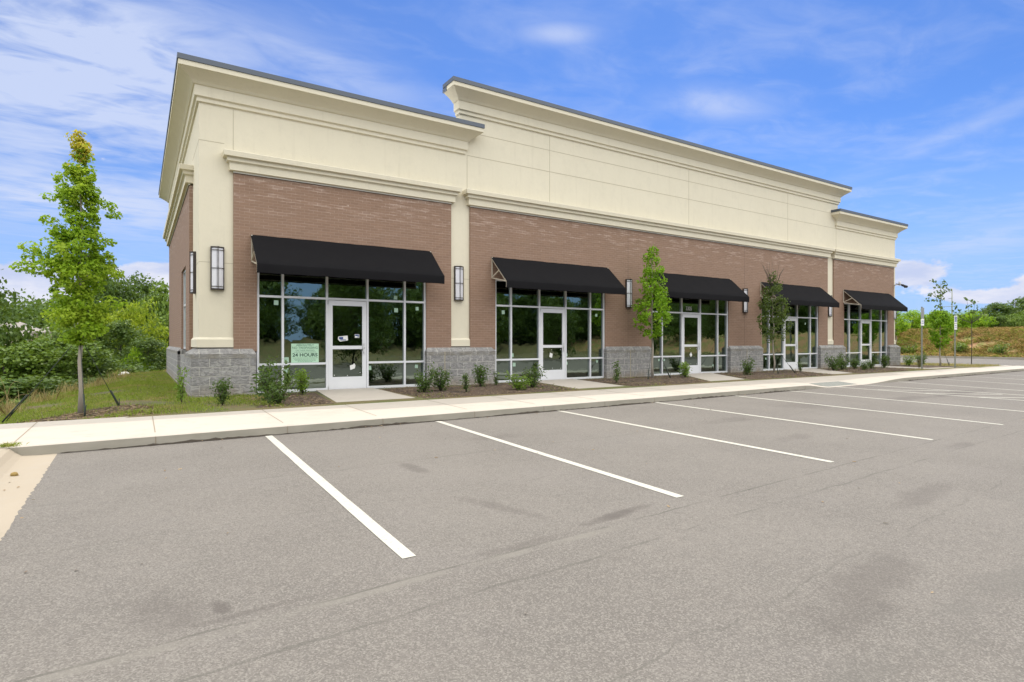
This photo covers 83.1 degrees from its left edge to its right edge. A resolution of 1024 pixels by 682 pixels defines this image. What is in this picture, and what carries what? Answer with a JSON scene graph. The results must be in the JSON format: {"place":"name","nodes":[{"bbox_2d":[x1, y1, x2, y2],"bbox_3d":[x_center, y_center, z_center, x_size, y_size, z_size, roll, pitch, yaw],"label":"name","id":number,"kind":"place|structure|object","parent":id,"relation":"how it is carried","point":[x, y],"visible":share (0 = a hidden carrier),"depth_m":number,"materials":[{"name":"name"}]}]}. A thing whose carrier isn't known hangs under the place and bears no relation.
{"place":"outdoors","nodes":[
{"label":"outdoors","id":0,"kind":"place"},
{"bbox_2d":[0,322,51,344],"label":"house","id":1,"kind":"structure","parent":0,"point":[19,324],"depth_m":62.37,"materials":[{"name":"beige"}]},
{"bbox_2d":[0,369,164,415],"bbox_3d":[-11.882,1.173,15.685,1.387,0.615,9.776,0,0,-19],"label":"dry grass","id":2,"kind":"structure","parent":0,"point":[98,381],"depth_m":13.99,"materials":[{"name":"beige plant"}]},
{"bbox_2d":[0,370,284,423],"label":"lawn grass","id":3,"kind":"structure","parent":0,"point":[167,383],"depth_m":12.33,"materials":[{"name":"green plant"}]},
{"bbox_2d":[0,333,1017,423],"bbox_3d":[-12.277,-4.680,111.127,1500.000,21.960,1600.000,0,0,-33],"label":"ground","id":4,"kind":"structure","parent":0,"point":[236,407],"depth_m":12.09,"materials":[{"name":"soil"}]},
{"bbox_2d":[0,378,24,417],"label":"tall weed","id":5,"kind":"object","parent":4,"relation":"on","point":[7,398],"visible":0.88,"depth_m":10.83,"materials":[{"name":"green plant"}]},
{"bbox_2d":[0,269,42,370],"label":"dark tree","id":6,"kind":"object","parent":4,"relation":"on","point":[12,334],"visible":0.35,"depth_m":22.76,"materials":[{"name":"green plant"}]},
{"bbox_2d":[0,392,55,406],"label":"bush","id":7,"kind":"object","parent":4,"relation":"on","point":[19,400],"visible":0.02,"depth_m":17.20,"materials":[{"name":"green plant"}]},
{"bbox_2d":[0,448,56,540],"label":"gutter","id":8,"kind":"object","parent":4,"relation":"on","point":[30,470],"visible":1,"depth_m":5.80,"materials":[{"name":"concrete"}]},
{"bbox_2d":[0,375,57,408],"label":"bush","id":9,"kind":"object","parent":4,"relation":"on","point":[8,387],"visible":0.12,"depth_m":18.04,"materials":[{"name":"green plant"}]},
{"bbox_2d":[0,344,63,390],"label":"woodland tree","id":10,"kind":"object","parent":4,"relation":"on","point":[11,361],"visible":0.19,"depth_m":20.42,"materials":[{"name":"green plant"}]},
{"bbox_2d":[0,375,83,407],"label":"bush","id":11,"kind":"object","parent":4,"relation":"on","point":[26,384],"visible":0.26,"depth_m":18.41,"materials":[{"name":"green plant"}]},
{"bbox_2d":[0,336,89,380],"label":"woodland tree","id":12,"kind":"object","parent":4,"relation":"on","point":[43,346],"visible":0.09,"depth_m":21.45,"materials":[{"name":"green plant"}]},
{"bbox_2d":[35,312,74,339],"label":"woodland tree","id":13,"kind":"object","parent":4,"relation":"on","point":[51,326],"depth_m":29.78,"materials":[{"name":"green plant"}]},
{"bbox_2d":[11,323,112,377],"bbox_3d":[-20.777,1.869,25.906,4.990,5.711,5.254,0,0,9],"label":"woodland tree","id":14,"kind":"object","parent":4,"relation":"on","point":[55,336],"visible":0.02,"depth_m":25.75,"materials":[{"name":"green plant"}]},
{"bbox_2d":[2,129,127,422],"bbox_3d":[-7.847,-1.241,10.406,1.639,5.216,1.253,0,0,-3],"label":"maple tree","id":15,"kind":"object","parent":4,"relation":"on","point":[67,264],"visible":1,"depth_m":10.27,"materials":[{"name":"green plant"}]},
{"bbox_2d":[0,339,155,385],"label":"woodland tree","id":16,"kind":"object","parent":4,"relation":"on","point":[95,350],"visible":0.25,"depth_m":21.66,"materials":[{"name":"green plant"}]},
{"bbox_2d":[53,377,107,386],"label":"bush","id":17,"kind":"object","parent":4,"relation":"on","point":[85,380],"visible":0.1,"depth_m":20.40,"materials":[{"name":"green plant"}]},
{"bbox_2d":[0,281,161,328],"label":"distant wood","id":18,"kind":"object","parent":4,"relation":"on","point":[36,308],"visible":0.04,"depth_m":89.49,"materials":[{"name":"green plant"}]},
{"bbox_2d":[45,250,133,340],"bbox_3d":[-28.312,0.325,39.019,5.192,13.447,4.954,0,0,43],"label":"dark tree","id":19,"kind":"object","parent":4,"relation":"on","point":[110,287],"visible":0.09,"depth_m":38.88,"materials":[{"name":"green plant"}]},
{"bbox_2d":[66,313,122,374],"bbox_3d":[-20.416,1.852,28.302,3.490,7.331,3.612,0,0,36],"label":"woodland tree","id":20,"kind":"object","parent":4,"relation":"on","point":[109,319],"visible":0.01,"depth_m":28.58,"materials":[{"name":"green plant"}]},
{"bbox_2d":[17,404,185,422],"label":"straw litter","id":21,"kind":"object","parent":4,"relation":"on","point":[103,410],"visible":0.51,"depth_m":10.17,"materials":[{"name":"brown plant"}]},
{"bbox_2d":[83,362,145,377],"bbox_3d":[-16.143,1.890,23.400,3.390,2.137,3.280,0,0,-38],"label":"bush","id":22,"kind":"object","parent":4,"relation":"on","point":[122,366],"visible":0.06,"depth_m":23.27,"materials":[{"name":"green plant"}]},
{"bbox_2d":[92,277,144,342],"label":"dark tree","id":23,"kind":"object","parent":4,"relation":"on","point":[121,288],"visible":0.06,"depth_m":41.14,"materials":[{"name":"green plant"}]},
{"bbox_2d":[82,319,159,368],"bbox_3d":[-18.541,1.597,27.507,3.573,5.384,3.868,0,0,-9],"label":"dark tree","id":24,"kind":"object","parent":4,"relation":"on","point":[120,330],"visible":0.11,"depth_m":27.16,"materials":[{"name":"green plant"}]},
{"bbox_2d":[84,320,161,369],"bbox_3d":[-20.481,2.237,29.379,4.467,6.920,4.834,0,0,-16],"label":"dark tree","id":25,"kind":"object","parent":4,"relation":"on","point":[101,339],"visible":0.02,"depth_m":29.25,"materials":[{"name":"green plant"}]},
{"bbox_2d":[108,300,150,345],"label":"woodland tree","id":26,"kind":"object","parent":4,"relation":"on","point":[131,312],"visible":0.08,"depth_m":31.50,"materials":[{"name":"green plant"}]},
{"bbox_2d":[102,335,166,370],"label":"dark tree","id":27,"kind":"object","parent":4,"relation":"on","point":[147,345],"visible":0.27,"depth_m":26.01,"materials":[{"name":"green plant"}]},
{"bbox_2d":[121,344,159,371],"bbox_3d":[-16.621,2.427,25.639,2.009,4.808,2.262,0,0,9],"label":"bush","id":28,"kind":"object","parent":4,"relation":"on","point":[135,353],"visible":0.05,"depth_m":25.43,"materials":[{"name":"green plant"}]},
{"bbox_2d":[116,270,165,347],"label":"dark tree","id":29,"kind":"object","parent":4,"relation":"on","point":[144,286],"visible":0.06,"depth_m":43.40,"materials":[{"name":"green plant"}]},
{"bbox_2d":[122,297,168,364],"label":"woodland tree","id":30,"kind":"object","parent":4,"relation":"on","point":[145,309],"visible":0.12,"depth_m":31.28,"materials":[{"name":"green plant"}]},
{"bbox_2d":[123,276,168,341],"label":"woodland tree","id":31,"kind":"object","parent":4,"relation":"on","point":[162,304],"visible":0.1,"depth_m":38.65,"materials":[{"name":"green plant"}]},
{"bbox_2d":[141,310,168,352],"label":"woodland tree","id":32,"kind":"object","parent":4,"relation":"on","point":[164,320],"visible":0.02,"depth_m":33.57,"materials":[{"name":"green plant"}]},
{"bbox_2d":[173,365,191,403],"bbox_3d":[-6.402,0.831,11.196,0.346,0.787,0.295,0,0,40],"label":"shrub","id":33,"kind":"object","parent":4,"relation":"on","point":[180,391],"visible":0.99,"depth_m":11.16,"materials":[{"name":"green plant"}]},
{"bbox_2d":[209,378,232,404],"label":"shrub","id":34,"kind":"object","parent":4,"relation":"on","point":[223,386],"visible":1,"depth_m":10.91,"materials":[{"name":"green plant"}]},
{"bbox_2d":[256,393,332,407],"bbox_3d":[-4.689,1.204,12.139,1.561,0.026,3.208,0,0,-27],"label":"mulch bed","id":35,"kind":"object","parent":4,"relation":"on","point":[299,399],"visible":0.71,"depth_m":11.75,"materials":[{"name":"brown soil"}]},
{"bbox_2d":[248,354,297,400],"bbox_3d":[-4.958,0.737,11.856,0.851,0.982,1.040,0,0,35],"label":"shrub","id":36,"kind":"object","parent":35,"relation":"on","point":[265,377],"visible":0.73,"depth_m":11.72,"materials":[{"name":"green plant"}]},
{"bbox_2d":[256,375,302,403],"bbox_3d":[-4.389,0.921,10.975,0.670,0.594,0.698,0,0,45],"label":"shrub","id":37,"kind":"object","parent":35,"relation":"on","point":[277,396],"visible":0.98,"depth_m":10.96,"materials":[{"name":"green plant"}]},
{"bbox_2d":[293,368,312,394],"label":"shrub","id":38,"kind":"object","parent":35,"relation":"on","point":[299,375],"visible":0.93,"depth_m":13.03,"materials":[{"name":"green plant"}]},
{"bbox_2d":[382,383,575,397],"bbox_3d":[-0.640,1.194,14.755,4.880,0.046,3.020,0,0,-33],"label":"mulch bed","id":39,"kind":"object","parent":4,"relation":"on","point":[491,389],"visible":0.65,"depth_m":14.01,"materials":[{"name":"brown soil"}]},
{"bbox_2d":[414,366,439,391],"bbox_3d":[-1.996,0.882,13.517,0.632,0.675,0.773,0,0,-8],"label":"shrub","id":40,"kind":"object","parent":39,"relation":"on","point":[425,385],"visible":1,"depth_m":13.49,"materials":[{"name":"green plant"}]},
{"bbox_2d":[424,362,452,390],"bbox_3d":[-1.768,0.843,13.886,0.670,0.761,0.698,0,0,2],"label":"shrub","id":41,"kind":"object","parent":39,"relation":"on","point":[442,382],"visible":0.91,"depth_m":13.87,"materials":[{"name":"green plant"}]},
{"bbox_2d":[460,373,469,391],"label":"shrub","id":42,"kind":"object","parent":39,"relation":"on","point":[465,380],"visible":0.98,"depth_m":13.52,"materials":[{"name":"green plant"}]},
{"bbox_2d":[472,364,490,386],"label":"shrub","id":43,"kind":"object","parent":39,"relation":"on","point":[480,371],"visible":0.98,"depth_m":15.15,"materials":[{"name":"green plant"}]},
{"bbox_2d":[498,370,536,389],"bbox_3d":[0.101,0.955,14.246,0.781,0.523,0.750,0,0,-26],"label":"shrub","id":44,"kind":"object","parent":39,"relation":"on","point":[517,383],"visible":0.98,"depth_m":14.17,"materials":[{"name":"green plant"}]},
{"bbox_2d":[522,362,546,387],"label":"shrub","id":45,"kind":"object","parent":39,"relation":"on","point":[533,379],"visible":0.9,"depth_m":14.83,"materials":[{"name":"green plant"}]},
{"bbox_2d":[158,52,907,397],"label":"commercial building","id":46,"kind":"structure","parent":4,"relation":"on","point":[480,180],"depth_m":16.63,"materials":[{"name":"brick"}]},
{"bbox_2d":[183,269,185,348],"bbox_3d":[-8.945,-0.900,15.919,0.080,2.200,1.750,0,0,-33],"label":"side window","id":47,"kind":"structure","parent":46,"relation":"in","point":[184,273],"depth_m":16.60,"materials":[{"name":"grey glass"}]},
{"bbox_2d":[190,251,195,293],"bbox_3d":[-7.402,-1.604,13.397,0.125,0.968,0.278,0,0,-33],"label":"wall lamp","id":48,"kind":"object","parent":46,"relation":"attached to","point":[193,272],"visible":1,"depth_m":13.31,"materials":[{"name":"white glass"}]},
{"bbox_2d":[210,246,223,289],"bbox_3d":[-6.547,-1.639,12.850,0.278,0.968,0.125,0,0,-33],"label":"wall lamp","id":49,"kind":"object","parent":46,"relation":"attached to","point":[216,267],"visible":1,"depth_m":12.80,"materials":[{"name":"glass"}]},
{"bbox_2d":[291,344,318,362],"bbox_3d":[-4.995,0.273,13.953,0.645,0.455,0.005,0,0,-33],"label":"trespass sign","id":50,"kind":"object","parent":46,"relation":"attached to","point":[301,353],"visible":1,"depth_m":13.94,"materials":[{"name":"green"}]},
{"bbox_2d":[256,273,425,393],"bbox_3d":[-4.134,-0.310,14.515,4.290,3.060,0.110,0,0,-33],"label":"storefront window","id":51,"kind":"structure","parent":46,"relation":"in","point":[291,309],"depth_m":14.34,"materials":[{"name":"clear glass"}]},
{"bbox_2d":[328,300,365,389],"bbox_3d":[-4.118,0.081,14.462,0.978,2.208,0.111,0,0,-33],"label":"door","id":52,"kind":"structure","parent":46,"relation":"in","point":[345,318],"depth_m":14.48,"materials":[{"name":"white metal"}]},
{"bbox_2d":[251,235,444,283],"bbox_3d":[-3.863,-1.975,14.095,4.500,0.961,0.840,0,0,-33],"label":"awning","id":53,"kind":"object","parent":46,"relation":"attached to","point":[280,255],"visible":1,"depth_m":13.84,"materials":[{"name":"black fabric"}]},
{"bbox_2d":[454,266,463,300],"bbox_3d":[-1.470,-1.634,16.131,0.278,0.968,0.125,0,0,-33],"label":"wall lamp","id":54,"kind":"object","parent":46,"relation":"attached to","point":[458,283],"visible":1,"depth_m":16.09,"materials":[{"name":"white glass"}]},
{"bbox_2d":[494,279,603,382],"bbox_3d":[1.249,-0.310,17.994,4.290,3.060,0.110,0,0,-33],"label":"storefront window","id":55,"kind":"structure","parent":46,"relation":"in","point":[517,310],"depth_m":17.68,"materials":[{"name":"white metal"}]},
{"bbox_2d":[540,308,564,379],"bbox_3d":[1.266,0.081,17.941,0.978,2.208,0.111,0,0,-33],"label":"door","id":56,"kind":"structure","parent":46,"relation":"in","point":[552,321],"depth_m":17.97,"materials":[{"name":"glass"}]},
{"bbox_2d":[491,257,625,294],"bbox_3d":[1.512,-1.975,17.568,4.500,0.961,0.840,0,0,-33],"label":"awning","id":57,"kind":"object","parent":46,"relation":"attached to","point":[527,274],"visible":1,"depth_m":17.32,"materials":[{"name":"black fabric"}]},
{"bbox_2d":[625,279,632,307],"bbox_3d":[3.980,-1.644,19.581,0.278,0.968,0.125,0,0,-33],"label":"wall lamp","id":58,"kind":"object","parent":46,"relation":"attached to","point":[628,295],"visible":0.88,"depth_m":19.52,"materials":[{"name":"white glass"}]},
{"bbox_2d":[652,292,727,375],"bbox_3d":[6.625,-0.310,21.467,4.290,3.060,0.110,0,0,-33],"label":"storefront window","id":59,"kind":"structure","parent":46,"relation":"in","point":[713,313],"depth_m":21.69,"materials":[{"name":"clear glass"}]},
{"bbox_2d":[682,314,699,373],"bbox_3d":[6.641,0.081,21.414,0.978,2.208,0.111,0,0,-33],"label":"door","id":60,"kind":"structure","parent":46,"relation":"in","point":[691,322],"depth_m":21.47,"materials":[{"name":"white metal"}]},
{"bbox_2d":[649,273,748,301],"bbox_3d":[6.875,-1.975,21.034,4.500,0.961,0.840,0,0,-33],"label":"awning","id":61,"kind":"object","parent":46,"relation":"attached to","point":[695,287],"visible":0.9,"depth_m":20.90,"materials":[{"name":"black fabric"}]},
{"bbox_2d":[742,288,747,312],"bbox_3d":[9.322,-1.644,23.033,0.278,0.968,0.125,0,0,-33],"label":"wall lamp","id":62,"kind":"object","parent":46,"relation":"attached to","point":[745,306],"visible":0.68,"depth_m":22.98,"materials":[{"name":"white glass"}]},
{"bbox_2d":[762,297,817,370],"bbox_3d":[11.975,-0.310,24.924,4.290,3.060,0.110,0,0,-33],"label":"storefront window","id":63,"kind":"structure","parent":46,"relation":"in","point":[807,316],"depth_m":25.33,"materials":[{"name":"white metal"}]},
{"bbox_2d":[784,318,796,368],"bbox_3d":[11.991,0.081,24.871,0.978,2.208,0.111,0,0,-33],"label":"door","id":64,"kind":"structure","parent":46,"relation":"in","point":[790,342],"depth_m":24.92,"materials":[{"name":"glass"}]},
{"bbox_2d":[760,282,839,307],"bbox_3d":[12.267,-1.975,24.518,4.500,0.961,0.840,0,0,-33],"label":"awning","id":65,"kind":"object","parent":46,"relation":"attached to","point":[805,295],"visible":0.86,"depth_m":24.48,"materials":[{"name":"black fabric"}]},
{"bbox_2d":[844,303,886,366],"bbox_3d":[17.342,-0.310,28.392,4.290,3.060,0.110,0,0,-33],"label":"storefront window","id":66,"kind":"structure","parent":46,"relation":"in","point":[853,313],"depth_m":28.10,"materials":[{"name":"clear glass"}]},
{"bbox_2d":[861,321,870,364],"bbox_3d":[17.358,0.081,28.339,0.978,2.208,0.111,0,0,-33],"label":"door","id":67,"kind":"structure","parent":46,"relation":"in","point":[865,325],"depth_m":28.37,"materials":[{"name":"glass"}]},
{"bbox_2d":[843,290,907,311],"bbox_3d":[17.643,-1.975,27.991,4.500,0.961,0.840,0,0,-33],"label":"awning","id":68,"kind":"object","parent":46,"relation":"attached to","point":[876,301],"visible":1,"depth_m":27.75,"materials":[{"name":"black fabric"}]},
{"bbox_2d":[585,375,708,385],"bbox_3d":[4.697,1.194,18.204,5.430,0.046,3.020,0,0,-33],"label":"mulch bed","id":69,"kind":"object","parent":4,"relation":"on","point":[663,381],"visible":0.77,"depth_m":17.52,"materials":[{"name":"brown soil"}]},
{"bbox_2d":[612,361,621,382],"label":"shrub","id":70,"kind":"object","parent":69,"relation":"on","point":[616,375],"visible":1,"depth_m":16.70,"materials":[{"name":"green plant"}]},
{"bbox_2d":[631,244,672,378],"bbox_3d":[4.585,-0.954,19.002,1.528,4.444,1.463,0,0,-33],"label":"maple tree","id":71,"kind":"object","parent":69,"relation":"on","point":[662,302],"visible":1,"depth_m":18.86,"materials":[{"name":"green plant"}]},
{"bbox_2d":[678,361,691,376],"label":"shrub","id":72,"kind":"object","parent":69,"relation":"on","point":[684,367],"visible":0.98,"depth_m":19.14,"materials":[{"name":"green plant"}]},
{"bbox_2d":[720,371,831,379],"bbox_3d":[9.548,1.194,21.338,6.780,0.046,3.020,0,0,-33],"label":"mulch bed","id":73,"kind":"object","parent":4,"relation":"on","point":[761,374],"visible":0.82,"depth_m":20.75,"materials":[{"name":"brown soil"}]},
{"bbox_2d":[240,366,920,407],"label":"bark chips","id":74,"kind":"object","parent":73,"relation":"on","point":[318,402],"visible":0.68,"depth_m":16.21,"materials":[{"name":"bark"}]},
{"bbox_2d":[252,367,922,406],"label":"bed weeds","id":75,"kind":"object","parent":73,"relation":"on","point":[539,387],"visible":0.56,"depth_m":14.71,"materials":[{"name":"green plant"}]},
{"bbox_2d":[740,356,757,374],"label":"shrub","id":76,"kind":"object","parent":73,"relation":"on","point":[748,369],"visible":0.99,"depth_m":20.61,"materials":[{"name":"green plant"}]},
{"bbox_2d":[755,263,795,372],"bbox_3d":[9.983,-0.912,21.971,1.358,4.360,1.212,0,0,41],"label":"willow oak","id":77,"kind":"object","parent":73,"relation":"on","point":[770,335],"visible":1,"depth_m":21.94,"materials":[{"name":"green plant"}]},
{"bbox_2d":[824,367,908,372],"bbox_3d":[15.011,1.194,24.868,6.390,0.046,3.020,0,0,-33],"label":"mulch bed","id":78,"kind":"object","parent":4,"relation":"on","point":[869,369],"visible":0.57,"depth_m":24.01,"materials":[{"name":"brown soil"}]},
{"bbox_2d":[824,353,840,370],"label":"shrub","id":79,"kind":"object","parent":78,"relation":"on","point":[835,366],"visible":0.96,"depth_m":23.84,"materials":[{"name":"green plant"}]},
{"bbox_2d":[835,352,850,369],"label":"shrub","id":80,"kind":"object","parent":78,"relation":"on","point":[843,364],"visible":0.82,"depth_m":24.30,"materials":[{"name":"green plant"}]},
{"bbox_2d":[849,358,860,368],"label":"shrub","id":81,"kind":"object","parent":78,"relation":"on","point":[855,364],"visible":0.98,"depth_m":25.27,"materials":[{"name":"green plant"}]},
{"bbox_2d":[878,354,890,367],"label":"shrub","id":82,"kind":"object","parent":78,"relation":"on","point":[885,361],"visible":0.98,"depth_m":26.12,"materials":[{"name":"green plant"}]},
{"bbox_2d":[895,300,910,341],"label":"young tree","id":83,"kind":"object","parent":4,"relation":"on","point":[902,326],"visible":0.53,"depth_m":50.17,"materials":[{"name":"green plant"}]},
{"bbox_2d":[900,341,919,353],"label":"shrub","id":84,"kind":"object","parent":4,"relation":"on","point":[912,348],"visible":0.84,"depth_m":47.76,"materials":[{"name":"green plant"}]},
{"bbox_2d":[897,310,928,328],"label":"bush","id":85,"kind":"object","parent":4,"relation":"on","point":[909,316],"visible":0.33,"depth_m":54.55,"materials":[{"name":"green plant"}]},
{"bbox_2d":[890,365,953,367],"bbox_3d":[19.891,1.194,28.271,2.700,0.046,2.600,0,0,-33],"label":"mulch bed","id":86,"kind":"object","parent":4,"relation":"on","point":[926,366],"visible":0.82,"depth_m":27.74,"materials":[{"name":"brown soil"}]},
{"bbox_2d":[900,352,916,365],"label":"shrub","id":87,"kind":"object","parent":86,"relation":"on","point":[908,361],"visible":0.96,"depth_m":28.45,"materials":[{"name":"green plant"}]},
{"bbox_2d":[915,309,966,328],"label":"bush","id":88,"kind":"object","parent":4,"relation":"on","point":[924,326],"visible":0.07,"depth_m":53.00,"materials":[{"name":"green plant"}]},
{"bbox_2d":[895,326,1023,356],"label":"bank grass","id":89,"kind":"structure","parent":4,"relation":"on","point":[899,340],"depth_m":46.55,"materials":[{"name":"green plant"}]},
{"bbox_2d":[952,342,970,352],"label":"shrub","id":90,"kind":"object","parent":4,"relation":"on","point":[960,346],"visible":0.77,"depth_m":44.86,"materials":[{"name":"green plant"}]},
{"bbox_2d":[900,355,1023,359],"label":"kerb","id":91,"kind":"structure","parent":4,"relation":"on","point":[1015,358],"depth_m":42.70,"materials":[{"name":"concrete"}]},
{"bbox_2d":[951,309,999,329],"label":"bush","id":92,"kind":"object","parent":4,"relation":"on","point":[979,323],"visible":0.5,"depth_m":50.02,"materials":[{"name":"green plant"}]},
{"bbox_2d":[983,342,1009,354],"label":"shrub","id":93,"kind":"object","parent":4,"relation":"on","point":[999,349],"visible":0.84,"depth_m":42.72,"materials":[{"name":"green plant"}]},
{"bbox_2d":[978,302,1023,326],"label":"woodland tree","id":94,"kind":"object","parent":4,"relation":"on","point":[1001,309],"visible":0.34,"depth_m":61.87,"materials":[{"name":"green plant"}]},
{"bbox_2d":[988,315,1013,327],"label":"bush","id":95,"kind":"object","parent":4,"relation":"on","point":[999,319],"visible":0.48,"depth_m":49.38,"materials":[{"name":"green plant"}]},
{"bbox_2d":[997,314,1023,327],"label":"bush","id":96,"kind":"object","parent":4,"relation":"on","point":[1019,321],"visible":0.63,"depth_m":48.51,"materials":[{"name":"green plant"}]},
{"bbox_2d":[1005,296,1023,314],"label":"woodland tree","id":97,"kind":"object","parent":4,"relation":"on","point":[1018,300],"visible":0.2,"depth_m":64.39,"materials":[{"name":"green plant"}]},
{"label":"grass island","id":98,"kind":"structure","parent":4,"relation":"on","visible":0},
{"bbox_2d":[925,279,959,365],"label":"young tree","id":99,"kind":"object","parent":98,"relation":"on","point":[944,317],"visible":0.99,"depth_m":28.92,"materials":[{"name":"green plant"}]},
{"bbox_2d":[900,362,1000,369],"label":"island grass","id":100,"kind":"structure","parent":98,"relation":"on","point":[957,364],"depth_m":29.59,"materials":[{"name":"green plant"}]},
{"bbox_2d":[954,315,956,367],"bbox_3d":[20.516,0.025,26.750,0.300,2.550,0.062,0,0,-33],"label":"parking sign","id":101,"kind":"object","parent":98,"relation":"on","point":[955,322],"visible":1,"depth_m":26.75,"materials":[{"name":"white metal"}]},
{"bbox_2d":[941,297,1001,363],"bbox_3d":[23.834,-0.536,30.017,2.990,3.533,0.868,0,0,0],"label":"young tree","id":102,"kind":"object","parent":98,"relation":"on","point":[974,311],"visible":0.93,"depth_m":29.99,"materials":[{"name":"green plant"}]},
{"bbox_2d":[0,357,1023,681],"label":"parking lot","id":103,"kind":"structure","parent":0,"point":[542,547],"depth_m":4.03,"materials":[{"name":"grey asphalt"}]},
{"bbox_2d":[0,365,1023,455],"bbox_3d":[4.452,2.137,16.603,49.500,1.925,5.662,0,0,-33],"label":"sidewalk","id":104,"kind":"structure","parent":0,"point":[57,437],"depth_m":10.23,"materials":[{"name":"concrete"}]},
{"bbox_2d":[0,441,28,447],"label":"gutter weed","id":105,"kind":"object","parent":104,"relation":"on","point":[7,444],"visible":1,"depth_m":6.83,"materials":[{"name":"green plant"}]},
{"bbox_2d":[921,307,923,369],"bbox_3d":[17.787,-0.110,25.078,0.300,2.820,0.050,0,0,-33],"label":"parking sign","id":106,"kind":"object","parent":104,"relation":"on","point":[922,316],"visible":1,"depth_m":25.07,"materials":[{"name":"silver metal"}]},
{"bbox_2d":[0,0,1023,322],"label":"sky","id":107,"kind":"structure","parent":0,"point":[916,107],"materials":[{"name":"blue"}]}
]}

